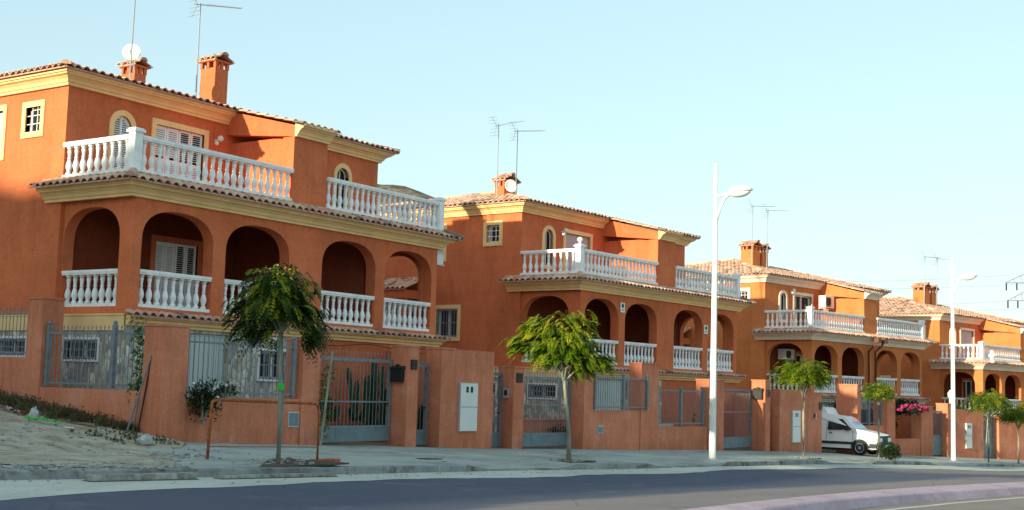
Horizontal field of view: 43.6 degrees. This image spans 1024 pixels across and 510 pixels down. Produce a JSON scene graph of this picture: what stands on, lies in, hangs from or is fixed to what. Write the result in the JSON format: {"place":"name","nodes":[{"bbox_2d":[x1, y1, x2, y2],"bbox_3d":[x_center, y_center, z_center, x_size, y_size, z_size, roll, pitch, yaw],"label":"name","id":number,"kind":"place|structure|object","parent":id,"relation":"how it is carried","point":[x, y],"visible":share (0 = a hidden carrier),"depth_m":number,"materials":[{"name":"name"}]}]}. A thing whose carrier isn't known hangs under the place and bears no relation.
{"place":"outdoors","nodes":[
{"label":"outdoors","id":0,"kind":"place"},
{"bbox_2d":[0,403,185,467],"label":"dirt slope","id":1,"kind":"structure","parent":0,"point":[20,456],"depth_m":21.93,"materials":[{"name":"soil"}]},
{"bbox_2d":[28,405,38,420],"bbox_3d":[-9.331,3.104,24.916,0.180,0.342,0.183,-2,-7,34],"label":"plastic bag","id":2,"kind":"object","parent":1,"relation":"on","point":[34,412],"visible":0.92,"depth_m":24.87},
{"bbox_2d":[25,415,60,423],"bbox_3d":[-9.032,3.169,24.620,0.860,0.136,0.148,1,-6,10],"label":"plastic sheet","id":3,"kind":"object","parent":1,"relation":"on","point":[44,419],"visible":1,"depth_m":24.60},
{"bbox_2d":[55,419,97,427],"bbox_3d":[-8.631,3.331,25.308,0.900,0.031,0.130,7,-2,16],"label":"board","id":4,"kind":"object","parent":1,"relation":"on","point":[78,423],"visible":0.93,"depth_m":25.26,"materials":[{"name":"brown wood"}]},
{"bbox_2d":[0,389,179,444],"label":"weeds","id":5,"kind":"object","parent":1,"relation":"on","point":[14,401],"visible":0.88,"depth_m":26.16,"materials":[{"name":"plant"}]},
{"bbox_2d":[126,355,151,430],"bbox_3d":[-7.474,2.845,25.536,0.469,1.709,0.036,3,-6,-15],"label":"leaning pole","id":6,"kind":"object","parent":1,"relation":"on","point":[139,392],"visible":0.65,"depth_m":25.54,"materials":[{"name":"brown metal"}]},
{"bbox_2d":[137,365,149,431],"bbox_3d":[-7.336,2.624,25.646,0.303,2.174,0.030,2,-6,-2],"label":"leaning pole","id":7,"kind":"object","parent":1,"relation":"on","point":[143,398],"visible":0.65,"depth_m":25.61,"materials":[{"name":"black metal"}]},
{"bbox_2d":[136,433,153,445],"bbox_3d":[-6.746,3.408,23.532,0.267,0.263,0.350,-2,-7,34],"label":"plastic bag","id":8,"kind":"object","parent":1,"relation":"on","point":[145,439],"visible":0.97,"depth_m":23.44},
{"bbox_2d":[377,184,433,204],"bbox_3d":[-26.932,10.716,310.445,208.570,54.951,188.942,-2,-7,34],"label":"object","id":9,"kind":"structure","parent":0,"point":[404,190],"depth_m":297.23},
{"bbox_2d":[417,405,422,429],"bbox_3d":[-2.595,4.310,33.948,0.253,1.353,0.552,-2,-7,34],"label":"cactus","id":10,"kind":"object","parent":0,"point":[420,421],"visible":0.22,"depth_m":34.03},
{"bbox_2d":[0,468,1023,509],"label":"road","id":11,"kind":"structure","parent":0,"point":[679,491],"depth_m":21.34,"materials":[{"name":"asphalt"}]},
{"bbox_2d":[0,464,1023,499],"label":"road dust","id":12,"kind":"object","parent":11,"relation":"on","point":[12,489],"visible":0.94,"depth_m":20.93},
{"bbox_2d":[82,472,198,481],"bbox_3d":[-5.135,3.103,17.800,0.180,0.130,2.026,-2,-9,29],"label":"loose kerb stone","id":13,"kind":"object","parent":12,"relation":"on","point":[139,477],"visible":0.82,"depth_m":17.69,"materials":[{"name":"concrete"}]},
{"bbox_2d":[214,473,337,479],"bbox_3d":[-3.690,3.515,20.261,0.180,0.090,2.882,-2,-9,29],"label":"loose kerb stone","id":14,"kind":"object","parent":12,"relation":"on","point":[266,476],"visible":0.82,"depth_m":20.07,"materials":[{"name":"concrete"}]},
{"bbox_2d":[0,408,657,483],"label":"gravel","id":15,"kind":"structure","parent":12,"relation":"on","point":[98,466],"depth_m":19.86,"materials":[{"name":"gravel"}]},
{"bbox_2d":[0,460,1023,479],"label":"kerb","id":16,"kind":"structure","parent":11,"relation":"on","point":[21,474],"depth_m":22.71,"materials":[{"name":"stone"}]},
{"bbox_2d":[683,482,1023,509],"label":"median","id":17,"kind":"object","parent":11,"relation":"on","point":[857,500],"visible":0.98,"depth_m":26.17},
{"bbox_2d":[0,442,1023,468],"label":"pavement","id":18,"kind":"structure","parent":0,"point":[481,458],"depth_m":30.07,"materials":[{"name":"concrete"}]},
{"bbox_2d":[206,398,339,461],"bbox_3d":[-4.136,3.156,22.573,0.259,1.208,3.024,-3,-7,36],"label":"rusty barrier","id":19,"kind":"object","parent":18,"relation":"on","point":[253,401],"visible":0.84,"depth_m":22.33,"materials":[{"name":"orange metal"}]},
{"bbox_2d":[231,457,348,466],"bbox_3d":[-4.108,3.549,21.921,1.570,0.078,2.229,-2,-7,34],"label":"tree pit","id":20,"kind":"object","parent":18,"relation":"on","point":[288,462],"visible":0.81,"depth_m":21.89,"materials":[{"name":"soil"}]},
{"bbox_2d":[219,263,334,462],"bbox_3d":[-4.091,1.878,21.911,1.855,3.552,1.625,-2,-7,34],"label":"street tree","id":21,"kind":"object","parent":20,"relation":"in","point":[277,303],"visible":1,"depth_m":21.87,"materials":[{"name":"green plant"}]},
{"bbox_2d":[319,351,333,445],"bbox_3d":[-4.203,3.241,28.978,0.057,2.132,0.513,0,-6,15],"label":"leaning pole","id":22,"kind":"object","parent":18,"relation":"on","point":[326,399],"visible":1,"depth_m":28.95,"materials":[{"name":"brown"}]},
{"bbox_2d":[499,310,623,459],"bbox_3d":[1.161,3.230,31.381,2.496,3.807,2.310,6,-8,-39],"label":"street tree","id":23,"kind":"object","parent":18,"relation":"on","point":[559,346],"visible":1,"depth_m":31.23,"materials":[{"name":"green plant"}]},
{"bbox_2d":[550,458,595,462],"bbox_3d":[1.391,5.017,31.220,0.874,0.074,1.226,-2,-7,34],"label":"tree pit","id":24,"kind":"object","parent":18,"relation":"on","point":[573,460],"visible":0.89,"depth_m":31.05,"materials":[{"name":"soil"}]},
{"bbox_2d":[708,163,752,459],"bbox_3d":[6.480,1.648,38.068,1.296,8.850,0.414,1,-6,9],"label":"street lamp","id":25,"kind":"object","parent":18,"relation":"on","point":[740,190],"visible":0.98,"depth_m":38.10,"materials":[{"name":"metal"}]},
{"bbox_2d":[767,355,835,457],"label":"street tree","id":26,"kind":"object","parent":18,"relation":"on","point":[808,376],"visible":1,"depth_m":43.32,"materials":[{"name":"green plant"}]},
{"bbox_2d":[855,380,896,458],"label":"street tree","id":27,"kind":"object","parent":18,"relation":"on","point":[880,391],"visible":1,"depth_m":48.99,"materials":[{"name":"green plant"}]},
{"bbox_2d":[876,439,900,460],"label":"shrub","id":28,"kind":"object","parent":18,"relation":"on","point":[888,452],"visible":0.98,"depth_m":49.17,"materials":[{"name":"green plant"}]},
{"bbox_2d":[951,257,977,460],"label":"street lamp","id":29,"kind":"object","parent":18,"relation":"on","point":[969,276],"visible":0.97,"depth_m":57.29,"materials":[{"name":"metal"}]},
{"bbox_2d":[957,388,1015,462],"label":"street tree","id":30,"kind":"object","parent":18,"relation":"on","point":[986,403],"visible":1,"depth_m":57.65,"materials":[{"name":"green plant"}]},
{"bbox_2d":[992,397,1023,463],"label":"street tree","id":31,"kind":"object","parent":18,"relation":"on","point":[1017,415],"visible":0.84,"depth_m":59.87,"materials":[{"name":"green plant"}]},
{"bbox_2d":[0,0,1023,321],"label":"sky","id":32,"kind":"structure","parent":0,"point":[881,134],"materials":[{"name":"blue"}]},
{"bbox_2d":[322,442,993,458],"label":"garden ground","id":33,"kind":"structure","parent":0,"point":[824,450],"depth_m":35.28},
{"bbox_2d":[0,297,144,428],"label":"garden wall","id":34,"kind":"structure","parent":33,"relation":"on","point":[35,371],"depth_m":27.79,"materials":[{"name":"orange paint"}]},
{"bbox_2d":[126,378,141,394],"bbox_3d":[-7.578,2.733,26.104,0.693,0.670,0.592,-2,-7,34],"label":"climbing plant","id":35,"kind":"object","parent":34,"relation":"attached to","point":[133,384],"visible":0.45,"depth_m":25.99,"materials":[{"name":"green plant"}]},
{"bbox_2d":[126,316,146,402],"bbox_3d":[-7.644,2.226,26.177,0.556,1.985,0.518,4,-7,-24],"label":"climbing plant","id":36,"kind":"object","parent":34,"relation":"attached to","point":[140,337],"visible":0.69,"depth_m":26.17,"materials":[{"name":"green plant"}]},
{"bbox_2d":[140,324,320,444],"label":"garden wall","id":37,"kind":"structure","parent":33,"relation":"on","point":[165,411],"depth_m":26.73,"materials":[{"name":"orange paint"}]},
{"bbox_2d":[184,377,224,424],"bbox_3d":[-6.342,2.968,26.110,0.572,0.992,1.011,-2,-7,34],"label":"flowering bush","id":38,"kind":"object","parent":37,"relation":"on","point":[203,404],"visible":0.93,"depth_m":26.07,"materials":[{"name":"green plant"}]},
{"bbox_2d":[186,333,224,397],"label":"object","id":39,"kind":"structure","parent":37,"relation":"on","point":[217,346],"depth_m":30.17,"materials":[{"name":"metal"}]},
{"bbox_2d":[207,380,242,398],"bbox_3d":[-5.955,2.826,26.587,0.453,0.440,1.006,-2,-7,34],"label":"flowering bush","id":40,"kind":"object","parent":37,"relation":"on","point":[224,387],"visible":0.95,"depth_m":26.59,"materials":[{"name":"green plant"}]},
{"bbox_2d":[287,412,299,426],"bbox_3d":[-4.870,3.660,28.461,0.062,0.340,0.340,-2,-7,34],"label":"utility cover","id":41,"kind":"object","parent":37,"relation":"attached to","point":[292,419],"visible":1,"depth_m":28.42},
{"bbox_2d":[318,361,339,444],"bbox_3d":[-4.280,3.423,29.215,0.555,2.013,0.545,-2,-7,34],"label":"young tree","id":42,"kind":"object","parent":37,"relation":"attached to","point":[324,389],"visible":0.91,"depth_m":29.19,"materials":[{"name":"green plant"}]},
{"bbox_2d":[319,349,391,441],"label":"driveway gate","id":43,"kind":"structure","parent":37,"relation":"attached to","point":[349,433],"depth_m":31.02,"materials":[{"name":"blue metal"}]},
{"bbox_2d":[0,52,464,424],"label":"semi detached house","id":44,"kind":"structure","parent":33,"relation":"on","point":[123,197],"depth_m":31.18,"materials":[{"name":"orange paint"}]},
{"bbox_2d":[0,104,7,160],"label":"window","id":45,"kind":"structure","parent":44,"relation":"in","point":[3,115],"depth_m":31.34,"materials":[{"name":"yellow glass"}]},
{"bbox_2d":[0,336,26,356],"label":"window","id":46,"kind":"structure","parent":44,"relation":"in","point":[3,337],"depth_m":30.33,"materials":[{"name":"white paint"}]},
{"bbox_2d":[20,99,45,138],"bbox_3d":[-11.461,-3.252,30.804,0.860,0.890,0.235,-2,-7,34],"label":"window","id":47,"kind":"structure","parent":44,"relation":"in","point":[37,116],"depth_m":30.84,"materials":[{"name":"yellow glass"}]},
{"bbox_2d":[62,337,99,361],"bbox_3d":[-9.677,2.141,28.919,1.240,0.540,0.240,-2,-7,34],"label":"window","id":48,"kind":"structure","parent":44,"relation":"in","point":[73,344],"depth_m":28.92,"materials":[{"name":"white paint"}]},
{"bbox_2d":[106,110,135,169],"bbox_3d":[-9.615,-2.763,31.358,0.190,1.580,0.800,-2,-7,34],"label":"arched window","id":49,"kind":"structure","parent":44,"relation":"in","point":[118,124],"depth_m":31.37,"materials":[{"name":"yellow glass"}]},
{"bbox_2d":[122,44,140,72],"bbox_3d":[-10.444,-5.460,35.221,0.417,0.735,0.534,-2,-7,34],"label":"satellite dish","id":50,"kind":"object","parent":44,"relation":"attached to","point":[126,51],"visible":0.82,"depth_m":35.22,"materials":[{"name":"white plastic"}]},
{"bbox_2d":[129,0,135,78],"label":"tv aerial","id":51,"kind":"object","parent":44,"relation":"attached to","point":[132,39],"visible":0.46,"depth_m":34.82,"materials":[{"name":"metal"}]},
{"bbox_2d":[149,234,202,308],"bbox_3d":[-8.648,0.557,32.633,0.225,1.980,1.680,-2,-7,34],"label":"balcony door","id":52,"kind":"structure","parent":44,"relation":"in","point":[171,257],"depth_m":32.67,"materials":[{"name":"white paint"}]},
{"bbox_2d":[150,117,208,180],"bbox_3d":[-8.616,-2.406,32.859,0.225,1.920,1.880,-2,-7,34],"label":"balcony door","id":53,"kind":"structure","parent":44,"relation":"in","point":[160,129],"depth_m":32.88,"materials":[{"name":"white glass"}]},
{"bbox_2d":[188,0,241,96],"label":"tv aerial","id":54,"kind":"object","parent":44,"relation":"attached to","point":[200,4],"visible":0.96,"depth_m":36.82,"materials":[{"name":"metal"}]},
{"bbox_2d":[256,348,285,381],"bbox_3d":[-5.999,2.756,31.941,0.240,0.800,1.150,-2,-7,34],"label":"window","id":55,"kind":"structure","parent":44,"relation":"in","point":[267,362],"depth_m":31.86,"materials":[{"name":"white paint"}]},
{"bbox_2d":[332,163,351,208],"bbox_3d":[-5.101,-1.935,38.008,0.190,1.580,0.800,-2,-7,34],"label":"arched window","id":56,"kind":"structure","parent":44,"relation":"in","point":[338,173],"depth_m":38.16,"materials":[{"name":"yellow glass"}]},
{"bbox_2d":[437,252,444,265],"bbox_3d":[-2.242,0.119,38.090,0.320,0.400,0.370,-2,-7,34],"label":"wall lantern","id":57,"kind":"object","parent":44,"relation":"attached to","point":[440,255],"depth_m":38.01,"materials":[{"name":"white plastic"}]},
{"bbox_2d":[320,424,387,442],"bbox_3d":[-4.437,4.648,32.443,1.100,0.640,3.800,-2,-7,34],"label":"planter","id":58,"kind":"object","parent":33,"relation":"on","point":[359,441],"visible":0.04,"depth_m":32.64,"materials":[{"name":"orange paint"}]},
{"bbox_2d":[319,396,362,421],"bbox_3d":[-4.365,3.932,32.593,0.256,0.640,1.788,-2,-7,34],"label":"cactus","id":59,"kind":"object","parent":58,"relation":"on","point":[336,411],"visible":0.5,"depth_m":32.31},
{"bbox_2d":[346,358,386,424],"bbox_3d":[-3.717,3.713,33.211,0.378,2.100,1.679,-1,-7,28],"label":"cactus","id":60,"kind":"object","parent":58,"relation":"on","point":[372,398],"visible":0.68,"depth_m":33.27,"materials":[{"name":"plant"}]},
{"bbox_2d":[387,351,426,429],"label":"gate","id":61,"kind":"structure","parent":33,"relation":"on","point":[423,355],"depth_m":34.85,"materials":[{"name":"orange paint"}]},
{"bbox_2d":[388,345,525,448],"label":"garden wall","id":62,"kind":"structure","parent":33,"relation":"on","point":[450,369],"depth_m":33.25,"materials":[{"name":"orange paint"}]},
{"bbox_2d":[389,364,405,381],"bbox_3d":[-2.864,2.939,31.873,0.400,0.440,0.160,-2,-7,34],"label":"mailbox","id":63,"kind":"object","parent":62,"relation":"attached to","point":[397,373],"visible":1,"depth_m":31.81,"materials":[{"name":"black metal"}]},
{"bbox_2d":[416,358,428,444],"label":"garden gate","id":64,"kind":"structure","parent":62,"relation":"attached to","point":[421,437],"depth_m":32.95,"materials":[{"name":"grey metal"}]},
{"bbox_2d":[457,383,477,431],"bbox_3d":[-1.171,4.013,33.731,0.106,1.270,0.735,-3,-8,38],"label":"meter cabinet","id":65,"kind":"object","parent":62,"relation":"attached to","point":[467,404],"visible":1,"depth_m":33.66,"materials":[{"name":"white plastic"}]},
{"bbox_2d":[492,368,502,445],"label":"garden gate","id":66,"kind":"structure","parent":62,"relation":"attached to","point":[496,438],"depth_m":35.43,"materials":[{"name":"grey metal"}]},
{"bbox_2d":[522,371,570,446],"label":"driveway gate","id":67,"kind":"structure","parent":62,"relation":"attached to","point":[545,439],"depth_m":37.30,"materials":[{"name":"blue metal"}]},
{"bbox_2d":[523,419,565,432],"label":"planter wall","id":68,"kind":"structure","parent":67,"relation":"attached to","point":[529,425],"depth_m":38.94,"materials":[{"name":"orange paint"}]},
{"bbox_2d":[376,173,755,436],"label":"semi detached house","id":69,"kind":"structure","parent":33,"relation":"on","point":[512,261],"depth_m":46.13,"materials":[{"name":"orange paint"}]},
{"bbox_2d":[438,224,447,261],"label":"window","id":70,"kind":"structure","parent":69,"relation":"in","point":[445,225],"depth_m":46.63,"materials":[{"name":"yellow glass"}]},
{"bbox_2d":[435,305,460,340],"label":"window","id":71,"kind":"structure","parent":69,"relation":"in","point":[448,324],"depth_m":46.31,"materials":[{"name":"yellow glass"}]},
{"bbox_2d":[483,220,502,246],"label":"window","id":72,"kind":"structure","parent":69,"relation":"in","point":[495,236],"depth_m":45.46,"materials":[{"name":"yellow glass"}]},
{"bbox_2d":[489,117,522,195],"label":"tv aerial","id":73,"kind":"object","parent":69,"relation":"attached to","point":[498,125],"visible":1,"depth_m":47.73,"materials":[{"name":"metal"}]},
{"bbox_2d":[505,179,517,191],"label":"satellite dish","id":74,"kind":"object","parent":69,"relation":"attached to","point":[510,185],"visible":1,"depth_m":48.55,"materials":[{"name":"white plastic"}]},
{"bbox_2d":[508,122,545,193],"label":"tv aerial","id":75,"kind":"object","parent":69,"relation":"attached to","point":[517,152],"visible":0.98,"depth_m":48.57,"materials":[{"name":"metal"}]},
{"bbox_2d":[527,383,557,399],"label":"window","id":76,"kind":"structure","parent":69,"relation":"in","point":[531,384],"depth_m":43.42,"materials":[{"name":"white paint"}]},
{"bbox_2d":[541,225,555,269],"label":"arched window","id":77,"kind":"structure","parent":69,"relation":"in","point":[546,243],"depth_m":46.00,"materials":[{"name":"yellow glass"}]},
{"bbox_2d":[562,228,592,270],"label":"window","id":78,"kind":"structure","parent":69,"relation":"in","point":[569,240],"depth_m":47.15,"materials":[{"name":"yellow glass"}]},
{"bbox_2d":[564,309,590,359],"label":"window","id":79,"kind":"structure","parent":69,"relation":"in","point":[566,312],"depth_m":47.60,"materials":[{"name":"orange paint"}]},
{"bbox_2d":[570,362,724,449],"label":"garden wall","id":80,"kind":"structure","parent":33,"relation":"on","point":[636,424],"depth_m":40.67,"materials":[{"name":"orange paint"}]},
{"bbox_2d":[597,379,621,409],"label":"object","id":81,"kind":"structure","parent":80,"relation":"on","point":[610,381],"depth_m":44.22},
{"bbox_2d":[723,389,751,447],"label":"driveway gate","id":82,"kind":"structure","parent":80,"relation":"attached to","point":[733,442],"depth_m":47.02,"materials":[{"name":"grey metal"}]},
{"bbox_2d":[735,388,772,449],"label":"garden wall","id":83,"kind":"structure","parent":33,"relation":"on","point":[738,407],"depth_m":51.00,"materials":[{"name":"orange paint"}]},
{"bbox_2d":[751,379,822,452],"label":"garden wall","id":84,"kind":"structure","parent":33,"relation":"on","point":[785,402],"depth_m":49.06,"materials":[{"name":"orange paint"}]},
{"bbox_2d":[752,387,763,398],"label":"mailbox","id":85,"kind":"object","parent":84,"relation":"attached to","point":[757,392],"visible":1,"depth_m":47.81,"materials":[{"name":"black metal"}]},
{"bbox_2d":[791,410,800,442],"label":"meter cabinet","id":86,"kind":"object","parent":84,"relation":"attached to","point":[795,426],"visible":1,"depth_m":49.91,"materials":[{"name":"white plastic"}]},
{"bbox_2d":[683,240,936,438],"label":"semi detached house","id":87,"kind":"structure","parent":33,"relation":"on","point":[843,333],"depth_m":63.12,"materials":[{"name":"orange paint"}]},
{"bbox_2d":[740,288,749,305],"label":"window","id":88,"kind":"structure","parent":87,"relation":"in","point":[744,292],"depth_m":62.40,"materials":[{"name":"white glass"}]},
{"bbox_2d":[746,199,775,264],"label":"tv aerial","id":89,"kind":"object","parent":87,"relation":"attached to","point":[752,224],"visible":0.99,"depth_m":65.50,"materials":[{"name":"metal"}]},
{"bbox_2d":[778,290,787,322],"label":"arched window","id":90,"kind":"structure","parent":87,"relation":"in","point":[782,301],"depth_m":62.78,"materials":[{"name":"white glass"}]},
{"bbox_2d":[778,349,794,360],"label":"air conditioner","id":91,"kind":"object","parent":87,"relation":"attached to","point":[788,354],"visible":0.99,"depth_m":61.88,"materials":[{"name":"white plastic"}]},
{"bbox_2d":[794,351,802,389],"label":"window","id":92,"kind":"structure","parent":87,"relation":"in","point":[797,357],"depth_m":63.58,"materials":[{"name":"grey glass"}]},
{"bbox_2d":[793,292,812,325],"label":"window","id":93,"kind":"structure","parent":87,"relation":"in","point":[801,302],"depth_m":64.03,"materials":[{"name":"white glass"}]},
{"bbox_2d":[818,295,833,308],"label":"air conditioner","id":94,"kind":"object","parent":87,"relation":"attached to","point":[826,302],"visible":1,"depth_m":64.05,"materials":[{"name":"white plastic"}]},
{"bbox_2d":[868,337,880,382],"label":"downpipe","id":95,"kind":"object","parent":87,"relation":"on","point":[877,340],"visible":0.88,"depth_m":63.03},
{"bbox_2d":[874,338,887,383],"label":"downpipe","id":96,"kind":"object","parent":87,"relation":"on","point":[884,341],"visible":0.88,"depth_m":63.53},
{"bbox_2d":[822,407,892,455],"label":"delivery van","id":97,"kind":"object","parent":33,"relation":"on","point":[855,435],"visible":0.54,"depth_m":53.54,"materials":[{"name":"white paint"}]},
{"bbox_2d":[836,384,933,455],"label":"garden wall","id":98,"kind":"structure","parent":33,"relation":"on","point":[919,442],"depth_m":57.89,"materials":[{"name":"orange paint"}]},
{"bbox_2d":[897,403,928,415],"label":"bougainvillea","id":99,"kind":"object","parent":98,"relation":"on","point":[914,409],"visible":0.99,"depth_m":59.10,"materials":[{"name":"pink plant"}]},
{"bbox_2d":[933,411,941,454],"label":"garden gate","id":100,"kind":"structure","parent":98,"relation":"attached to","point":[937,444],"depth_m":61.92,"materials":[{"name":"grey metal"}]},
{"bbox_2d":[895,397,918,416],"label":"hedge","id":101,"kind":"object","parent":33,"relation":"on","point":[899,401],"visible":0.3,"depth_m":63.07,"materials":[{"name":"green plant"}]},
{"bbox_2d":[903,409,935,437],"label":"garden wall","id":102,"kind":"structure","parent":33,"relation":"on","point":[907,426],"depth_m":65.47,"materials":[{"name":"orange paint"}]},
{"bbox_2d":[879,282,1023,437],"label":"semi detached house","id":103,"kind":"structure","parent":33,"relation":"on","point":[979,337],"depth_m":74.34,"materials":[{"name":"orange paint"}]},
{"bbox_2d":[960,327,974,357],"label":"window","id":104,"kind":"structure","parent":103,"relation":"in","point":[966,335],"depth_m":75.58,"materials":[{"name":"white glass"}]},
{"bbox_2d":[962,378,974,407],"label":"window","id":105,"kind":"structure","parent":103,"relation":"in","point":[967,387],"depth_m":75.34,"materials":[{"name":"white glass"}]},
{"bbox_2d":[935,403,1023,459],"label":"garden wall","id":106,"kind":"structure","parent":33,"relation":"on","point":[1006,441],"depth_m":64.20,"materials":[{"name":"orange paint"}]},
{"bbox_2d":[965,423,971,448],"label":"meter cabinet","id":107,"kind":"object","parent":106,"relation":"attached to","point":[968,435],"visible":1,"depth_m":63.48,"materials":[{"name":"white plastic"}]},
{"bbox_2d":[983,413,993,456],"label":"garden gate","id":108,"kind":"structure","parent":106,"relation":"attached to","point":[991,452],"depth_m":65.96,"materials":[{"name":"grey metal"}]},
{"bbox_2d":[850,494,1023,509],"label":"road","id":109,"kind":"structure","parent":0,"point":[1012,504],"depth_m":28.11,"materials":[{"name":"asphalt"}]},
{"bbox_2d":[884,497,1023,509],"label":"road edge line","id":110,"kind":"object","parent":109,"relation":"on","point":[949,503],"visible":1,"depth_m":28.09,"materials":[{"name":"paint"}]},
{"bbox_3d":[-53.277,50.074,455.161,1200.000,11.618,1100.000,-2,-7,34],"label":"ground","id":111,"kind":"structure","parent":0,"visible":0},
{"bbox_2d":[1005,274,1023,307],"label":"electricity pylon","id":112,"kind":"object","parent":111,"relation":"on","point":[1008,300],"visible":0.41,"depth_m":279.59,"materials":[{"name":"metal"}]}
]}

